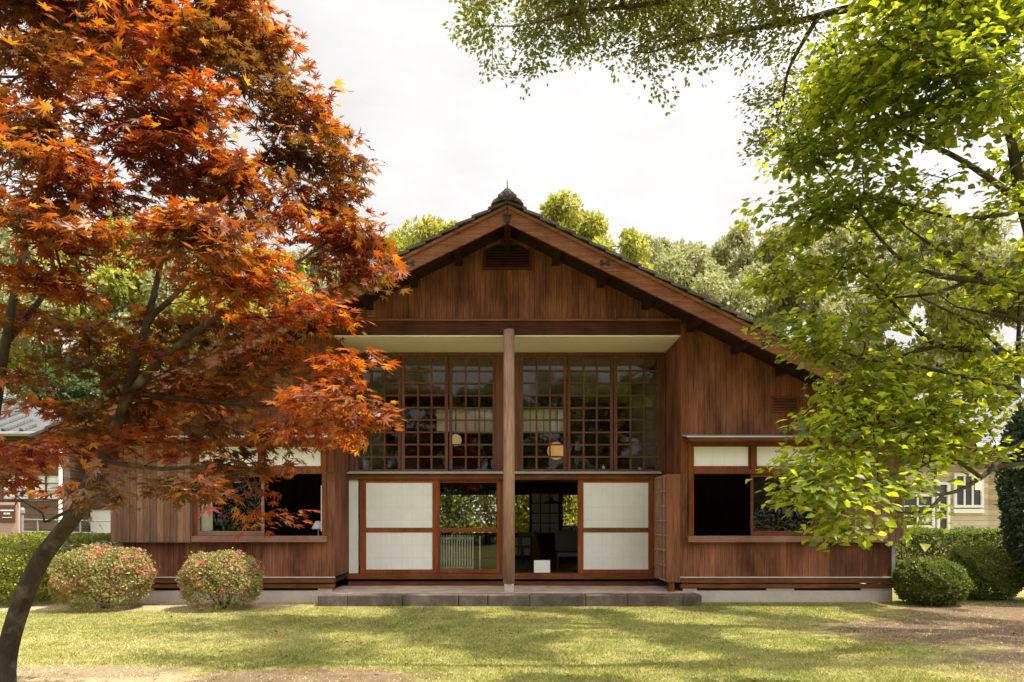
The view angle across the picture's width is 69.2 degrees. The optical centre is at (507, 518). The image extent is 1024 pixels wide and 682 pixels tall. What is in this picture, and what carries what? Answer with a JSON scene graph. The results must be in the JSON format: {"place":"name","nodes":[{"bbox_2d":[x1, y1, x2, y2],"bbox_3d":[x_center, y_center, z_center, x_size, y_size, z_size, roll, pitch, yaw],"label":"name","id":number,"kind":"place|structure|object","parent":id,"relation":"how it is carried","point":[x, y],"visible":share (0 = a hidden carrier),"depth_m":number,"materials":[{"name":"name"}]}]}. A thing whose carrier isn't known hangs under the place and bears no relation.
{"place":"outdoors","nodes":[
{"label":"outdoors","id":0,"kind":"place"},
{"bbox_2d":[90,456,118,565],"bbox_3d":[-9.900,-0.690,21.845,4.001,4.380,3.309,0,0,0],"label":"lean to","id":1,"kind":"object","parent":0,"point":[101,515],"depth_m":21.20,"materials":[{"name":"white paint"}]},
{"bbox_2d":[312,521,320,535],"bbox_3d":[-3.550,0.380,13.950,0.250,0.680,0.250,0,0,0],"label":"desk lamp","id":2,"kind":"object","parent":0,"point":[317,525],"visible":0.45,"depth_m":13.87,"materials":[{"name":"white paint"}]},
{"bbox_2d":[0,521,1023,681],"bbox_3d":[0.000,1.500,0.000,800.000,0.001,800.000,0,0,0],"label":"ground","id":3,"kind":"structure","parent":0,"point":[888,632],"depth_m":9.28,"materials":[{"name":"green plant"}]},
{"bbox_2d":[0,503,19,582],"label":"sign board","id":4,"kind":"object","parent":3,"relation":"on","point":[9,518],"visible":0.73,"depth_m":15.40,"materials":[{"name":"white paint"}]},
{"bbox_2d":[0,538,74,604],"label":"round shrub","id":5,"kind":"object","parent":3,"relation":"on","point":[13,549],"visible":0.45,"depth_m":12.64,"materials":[{"name":"green plant"}]},
{"bbox_2d":[0,396,110,556],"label":"tiled house","id":6,"kind":"structure","parent":3,"relation":"on","point":[21,426],"depth_m":20.00,"materials":[{"name":"tile"}]},
{"bbox_2d":[0,474,30,500],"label":"window","id":7,"kind":"structure","parent":6,"relation":"in","point":[5,498],"depth_m":20.03,"materials":[{"name":"white glass"}]},
{"bbox_2d":[30,474,57,500],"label":"window","id":8,"kind":"structure","parent":6,"relation":"in","point":[52,481],"depth_m":20.03,"materials":[{"name":"beige glass"}]},
{"bbox_2d":[5,367,108,410],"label":"evergreen tree","id":9,"kind":"object","parent":3,"relation":"on","point":[76,392],"visible":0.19,"depth_m":24.68,"materials":[{"name":"green plant"}]},
{"bbox_2d":[0,531,119,594],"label":"clipped hedge","id":10,"kind":"object","parent":3,"relation":"on","point":[94,538],"visible":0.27,"depth_m":14.63,"materials":[{"name":"green plant"}]},
{"bbox_2d":[0,203,135,400],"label":"broadleaf tree","id":11,"kind":"object","parent":3,"relation":"on","point":[4,238],"visible":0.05,"depth_m":27.48,"materials":[{"name":"green plant"}]},
{"bbox_2d":[20,507,116,547],"bbox_3d":[-10.600,0.627,16.507,4.401,1.745,0.225,0,0,0],"label":"metal railing","id":12,"kind":"object","parent":3,"relation":"on","point":[22,512],"visible":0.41,"depth_m":16.59,"materials":[{"name":"grey metal"}]},
{"bbox_2d":[0,216,181,411],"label":"broadleaf tree","id":13,"kind":"object","parent":3,"relation":"on","point":[108,282],"visible":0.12,"depth_m":28.99,"materials":[{"name":"green plant"}]},
{"bbox_2d":[46,542,160,609],"bbox_3d":[-6.715,0.965,12.324,1.644,1.149,1.535,0,0,0],"label":"azalea bush","id":14,"kind":"object","parent":3,"relation":"on","point":[93,558],"visible":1,"depth_m":11.90,"materials":[{"name":"green plant"}]},
{"bbox_2d":[79,204,271,375],"bbox_3d":[-14.701,-6.114,32.919,8.112,15.501,8.446,0,0,-30],"label":"broadleaf tree","id":15,"kind":"object","parent":3,"relation":"on","point":[150,276],"visible":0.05,"depth_m":29.82,"materials":[{"name":"green plant"}]},
{"bbox_2d":[0,0,410,681],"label":"maple tree","id":16,"kind":"object","parent":3,"relation":"on","point":[72,48],"visible":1,"depth_m":5.15,"materials":[{"name":"orange plant"}]},
{"bbox_2d":[175,547,264,610],"bbox_3d":[-4.733,1.006,12.250,1.371,1.066,1.280,0,0,0],"label":"azalea bush","id":17,"kind":"object","parent":3,"relation":"on","point":[223,563],"visible":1,"depth_m":11.92,"materials":[{"name":"green plant"}]},
{"bbox_2d":[148,242,312,353],"bbox_3d":[-9.882,-4.423,29.136,7.726,12.056,7.800,0,0,-19],"label":"broadleaf tree","id":18,"kind":"object","parent":3,"relation":"on","point":[191,303],"visible":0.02,"depth_m":27.34,"materials":[{"name":"green plant"}]},
{"bbox_2d":[254,246,346,315],"bbox_3d":[-9.064,-5.672,35.093,7.301,14.602,7.602,0,0,-7],"label":"broadleaf tree","id":19,"kind":"object","parent":3,"relation":"on","point":[309,270],"visible":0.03,"depth_m":34.80,"materials":[{"name":"green plant"}]},
{"bbox_2d":[323,227,409,287],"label":"broadleaf tree","id":20,"kind":"object","parent":3,"relation":"on","point":[400,230],"depth_m":29.72,"materials":[{"name":"green plant"}]},
{"bbox_2d":[379,213,456,261],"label":"broadleaf tree","id":21,"kind":"object","parent":3,"relation":"on","point":[428,227],"visible":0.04,"depth_m":25.56,"materials":[{"name":"green plant"}]},
{"bbox_2d":[440,495,475,532],"bbox_3d":[-2.602,-0.414,23.628,3.290,4.073,2.398,0,0,0],"label":"garden shrub","id":22,"kind":"object","parent":3,"relation":"on","point":[458,504],"visible":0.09,"depth_m":22.84,"materials":[{"name":"green plant"}]},
{"bbox_2d":[441,495,528,532],"bbox_3d":[-0.655,-0.776,24.201,3.309,4.695,2.461,0,0,0],"label":"garden shrub","id":23,"kind":"object","parent":3,"relation":"on","point":[482,500],"visible":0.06,"depth_m":23.30,"materials":[{"name":"green plant"}]},
{"bbox_2d":[28,180,985,601],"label":"wooden house","id":24,"kind":"structure","parent":3,"relation":"on","point":[512,334],"depth_m":13.32,"materials":[{"name":"brown wood"}]},
{"bbox_2d":[191,442,327,541],"bbox_3d":[-4.415,-0.487,13.490,2.410,1.824,0.620,0,0,0],"label":"window","id":25,"kind":"structure","parent":24,"relation":"in","point":[203,531],"depth_m":13.30,"materials":[{"name":"brown wood"}]},
{"bbox_2d":[355,357,400,470],"bbox_3d":[-2.543,-2.058,14.607,0.909,2.249,0.035,0,0,0],"label":"lattice window","id":26,"kind":"structure","parent":24,"relation":"in","point":[399,358],"depth_m":14.59,"materials":[{"name":"brown wood"}]},
{"bbox_2d":[360,480,438,572],"bbox_3d":[-2.100,0.156,14.438,1.540,1.819,0.044,0,0,0],"label":"sliding door","id":27,"kind":"structure","parent":24,"relation":"in","point":[399,519],"depth_m":14.44,"materials":[{"name":"white paper"}]},
{"bbox_2d":[402,356,447,470],"bbox_3d":[-1.618,-2.058,14.568,0.909,2.249,0.035,0,0,0],"label":"lattice window","id":28,"kind":"structure","parent":24,"relation":"in","point":[403,357],"depth_m":14.55,"materials":[{"name":"brown wood"}]},
{"bbox_2d":[440,533,473,568],"bbox_3d":[-1.045,0.681,14.740,0.770,0.775,0.180,0,0,0],"label":"radiator","id":29,"kind":"object","parent":24,"relation":"on","point":[456,538],"visible":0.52,"depth_m":14.67,"materials":[{"name":"white metal"}]},
{"bbox_2d":[452,368,461,443],"bbox_3d":[-1.120,-2.414,16.100,0.260,1.688,0.260,0,0,0],"label":"paper lantern","id":30,"kind":"object","parent":24,"relation":"hanging from","point":[456,439],"visible":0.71,"depth_m":16.04,"materials":[{"name":"brown paper"}]},
{"bbox_2d":[440,493,496,532],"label":"rear window","id":31,"kind":"structure","parent":24,"relation":"in","point":[440,493],"depth_m":19.52,"materials":[{"name":"brown wood"}]},
{"bbox_2d":[439,480,500,572],"bbox_3d":[-0.760,0.156,14.498,1.280,1.819,0.044,0,0,0],"label":"sliding door","id":32,"kind":"structure","parent":24,"relation":"in","point":[498,529],"depth_m":14.48,"materials":[{"name":"brown wood"}]},
{"bbox_2d":[449,357,494,470],"bbox_3d":[-0.685,-2.058,14.607,0.914,2.249,0.035,0,0,0],"label":"lattice window","id":33,"kind":"structure","parent":24,"relation":"in","point":[450,358],"depth_m":14.59,"materials":[{"name":"brown wood"}]},
{"bbox_2d":[479,536,480,568],"bbox_3d":[-0.542,0.709,14.685,0.025,0.720,0.030,0,0,0],"label":"white post","id":34,"kind":"object","parent":24,"relation":"on","point":[479,552],"visible":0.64,"depth_m":14.67,"materials":[{"name":"paint"}]},
{"bbox_2d":[515,493,530,531],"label":"rear window","id":35,"kind":"structure","parent":24,"relation":"in","point":[529,494],"depth_m":19.53,"materials":[{"name":"brown wood"}]},
{"bbox_2d":[518,530,539,565],"bbox_3d":[0.495,0.669,16.980,0.440,0.802,0.474,0,0,15],"label":"dining chair","id":36,"kind":"object","parent":24,"relation":"on","point":[527,534],"visible":0.96,"depth_m":16.80,"materials":[{"name":"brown wood"}]},
{"bbox_2d":[534,560,549,572],"bbox_3d":[0.688,0.949,14.734,0.315,0.239,0.148,0,0,0],"label":"notice card","id":37,"kind":"object","parent":24,"relation":"on","point":[541,566],"visible":1,"depth_m":14.70,"materials":[{"name":"white paper"}]},
{"bbox_2d":[520,356,566,470],"bbox_3d":[0.705,-2.058,14.568,0.914,2.249,0.035,0,0,0],"label":"lattice window","id":38,"kind":"structure","parent":24,"relation":"in","point":[564,358],"depth_m":14.55,"materials":[{"name":"brown wood"}]},
{"bbox_2d":[530,532,566,563],"bbox_3d":[0.925,0.704,17.800,1.050,0.730,0.800,0,0,0],"label":"dining table","id":39,"kind":"object","parent":24,"relation":"on","point":[562,560],"visible":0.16,"depth_m":17.55,"materials":[{"name":"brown wood"}]},
{"bbox_2d":[543,497,559,502],"bbox_3d":[1.010,-0.644,16.800,0.400,0.588,0.400,0,0,0],"label":"pendant lamp","id":40,"kind":"object","parent":24,"relation":"hanging from","point":[551,500],"visible":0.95,"depth_m":16.69,"materials":[{"name":"black metal"}]},
{"bbox_2d":[547,442,562,459],"bbox_3d":[1.030,-2.252,15.700,0.370,2.013,0.370,0,0,0],"label":"paper lantern","id":41,"kind":"object","parent":24,"relation":"hanging from","point":[556,450],"visible":0.68,"depth_m":15.55,"materials":[{"name":"orange"}]},
{"bbox_2d":[555,530,577,568],"bbox_3d":[1.380,0.672,16.258,0.648,0.806,0.822,0,0,0],"label":"armchair","id":42,"kind":"object","parent":24,"relation":"on","point":[566,540],"visible":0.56,"depth_m":16.47,"materials":[{"name":"grey fabric"}]},
{"bbox_2d":[561,493,577,525],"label":"rear window","id":43,"kind":"structure","parent":24,"relation":"in","point":[562,494],"depth_m":19.53,"materials":[{"name":"brown wood"}]},
{"bbox_2d":[567,357,612,470],"bbox_3d":[1.630,-2.058,14.607,0.904,2.249,0.035,0,0,0],"label":"lattice window","id":44,"kind":"structure","parent":24,"relation":"in","point":[568,358],"depth_m":14.59,"materials":[{"name":"brown wood"}]},
{"bbox_2d":[578,480,653,572],"bbox_3d":[2.110,0.156,14.438,1.480,1.819,0.044,0,0,0],"label":"sliding door","id":45,"kind":"structure","parent":24,"relation":"in","point":[616,517],"depth_m":14.44,"materials":[{"name":"white paper"}]},
{"bbox_2d":[614,356,659,470],"bbox_3d":[2.545,-2.058,14.568,0.904,2.249,0.035,0,0,0],"label":"lattice window","id":46,"kind":"structure","parent":24,"relation":"in","point":[615,357],"depth_m":14.55,"materials":[{"name":"brown wood"}]},
{"bbox_2d":[686,442,823,541],"bbox_3d":[4.415,-0.487,13.300,2.410,1.824,0.240,0,0,0],"label":"window","id":47,"kind":"structure","parent":24,"relation":"in","point":[703,457],"depth_m":13.30,"materials":[{"name":"brown wood"}]},
{"bbox_2d":[318,586,701,605],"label":"stone terrace","id":48,"kind":"structure","parent":3,"relation":"on","point":[499,596],"depth_m":12.67,"materials":[{"name":"grey stone"}]},
{"bbox_2d":[18,604,1022,681],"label":"fallen leaves","id":49,"kind":"object","parent":3,"relation":"on","point":[671,672],"visible":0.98,"depth_m":8.71,"materials":[{"name":"brown plant"}]},
{"bbox_2d":[515,495,577,532],"bbox_3d":[1.146,-0.522,23.406,2.666,4.188,2.464,0,0,0],"label":"garden shrub","id":50,"kind":"object","parent":3,"relation":"on","point":[521,525],"visible":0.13,"depth_m":22.57,"materials":[{"name":"green plant"}]},
{"bbox_2d":[563,495,577,525],"bbox_3d":[3.169,-0.594,23.813,3.099,4.410,2.454,0,0,0],"label":"garden shrub","id":51,"kind":"object","parent":3,"relation":"on","point":[569,510],"visible":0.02,"depth_m":23.41,"materials":[{"name":"green plant"}]},
{"bbox_2d":[539,188,611,242],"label":"broadleaf tree","id":52,"kind":"object","parent":3,"relation":"on","point":[565,211],"visible":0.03,"depth_m":26.75,"materials":[{"name":"green plant"}]},
{"bbox_2d":[592,226,654,269],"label":"broadleaf tree","id":53,"kind":"object","parent":3,"relation":"on","point":[632,248],"visible":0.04,"depth_m":26.64,"materials":[{"name":"green plant"}]},
{"bbox_2d":[620,234,730,301],"bbox_3d":[7.033,-5.447,32.951,6.490,14.144,6.757,0,0,-44],"label":"broadleaf tree","id":54,"kind":"object","parent":3,"relation":"on","point":[659,246],"visible":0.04,"depth_m":31.40,"materials":[{"name":"green plant"}]},
{"bbox_2d":[652,240,764,318],"bbox_3d":[7.659,-4.900,30.964,7.602,13.030,7.301,0,0,-9],"label":"broadleaf tree","id":55,"kind":"object","parent":3,"relation":"on","point":[684,264],"visible":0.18,"depth_m":29.35,"materials":[{"name":"green plant"}]},
{"bbox_2d":[442,0,1023,172],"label":"overhanging tree","id":56,"kind":"object","parent":3,"relation":"on","point":[671,13],"visible":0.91,"depth_m":9.62,"materials":[{"name":"green plant"}]},
{"bbox_2d":[706,218,809,338],"bbox_3d":[10.725,-6.132,36.069,7.602,15.538,7.301,0,0,-32],"label":"broadleaf tree","id":57,"kind":"object","parent":3,"relation":"on","point":[725,248],"visible":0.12,"depth_m":34.38,"materials":[{"name":"green plant"}]},
{"bbox_2d":[725,222,884,369],"bbox_3d":[13.254,-6.045,34.083,7.301,15.360,7.602,0,0,-21],"label":"broadleaf tree","id":58,"kind":"object","parent":3,"relation":"on","point":[845,304],"visible":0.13,"depth_m":33.29,"materials":[{"name":"green plant"}]},
{"bbox_2d":[731,0,1023,551],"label":"leafy tree","id":59,"kind":"object","parent":3,"relation":"on","point":[965,44],"visible":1,"depth_m":5.60,"materials":[{"name":"green plant"}]},
{"bbox_2d":[795,206,1008,387],"bbox_3d":[18.041,-6.742,35.882,8.924,16.779,9.291,0,0,2],"label":"broadleaf tree","id":60,"kind":"object","parent":3,"relation":"on","point":[898,241],"visible":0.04,"depth_m":33.41,"materials":[{"name":"green plant"}]},
{"bbox_2d":[891,556,973,605],"bbox_3d":[7.372,1.082,12.956,1.233,0.915,1.198,0,0,0],"label":"round shrub","id":61,"kind":"object","parent":3,"relation":"on","point":[920,581],"visible":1,"depth_m":12.59,"materials":[{"name":"green plant"}]},
{"bbox_2d":[850,201,1023,392],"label":"broadleaf tree","id":62,"kind":"object","parent":3,"relation":"on","point":[947,237],"visible":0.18,"depth_m":30.88,"materials":[{"name":"green plant"}]},
{"bbox_2d":[866,526,1022,586],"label":"clipped hedge","id":63,"kind":"object","parent":3,"relation":"on","point":[955,534],"visible":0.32,"depth_m":16.21,"materials":[{"name":"green plant"}]},
{"bbox_2d":[901,233,1023,450],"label":"broadleaf tree","id":64,"kind":"object","parent":3,"relation":"on","point":[935,316],"visible":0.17,"depth_m":30.65,"materials":[{"name":"green plant"}]},
{"bbox_2d":[938,543,1023,600],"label":"round shrub","id":65,"kind":"object","parent":3,"relation":"on","point":[989,557],"visible":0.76,"depth_m":13.40,"materials":[{"name":"green plant"}]},
{"bbox_2d":[990,397,1023,589],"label":"evergreen shrub","id":66,"kind":"object","parent":3,"relation":"on","point":[1010,494],"visible":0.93,"depth_m":13.33,"materials":[{"name":"green plant"}]},
{"bbox_2d":[0,0,1023,520],"label":"sky","id":67,"kind":"structure","parent":0,"point":[450,142],"materials":[{"name":"white"}]},
{"bbox_2d":[895,393,1023,561],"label":"cream house","id":68,"kind":"structure","parent":0,"point":[973,506],"depth_m":22.00,"materials":[{"name":"white paint"}]},
{"bbox_2d":[904,494,934,527],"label":"window","id":69,"kind":"structure","parent":68,"relation":"in","point":[930,500],"depth_m":21.97,"materials":[{"name":"white paint"}]},
{"bbox_2d":[936,482,949,529],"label":"window","id":70,"kind":"structure","parent":68,"relation":"in","point":[943,523],"depth_m":21.97,"materials":[{"name":"white paint"}]},
{"bbox_2d":[953,473,983,507],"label":"window","id":71,"kind":"structure","parent":68,"relation":"in","point":[970,497],"depth_m":21.96,"materials":[{"name":"white paint"}]}
]}

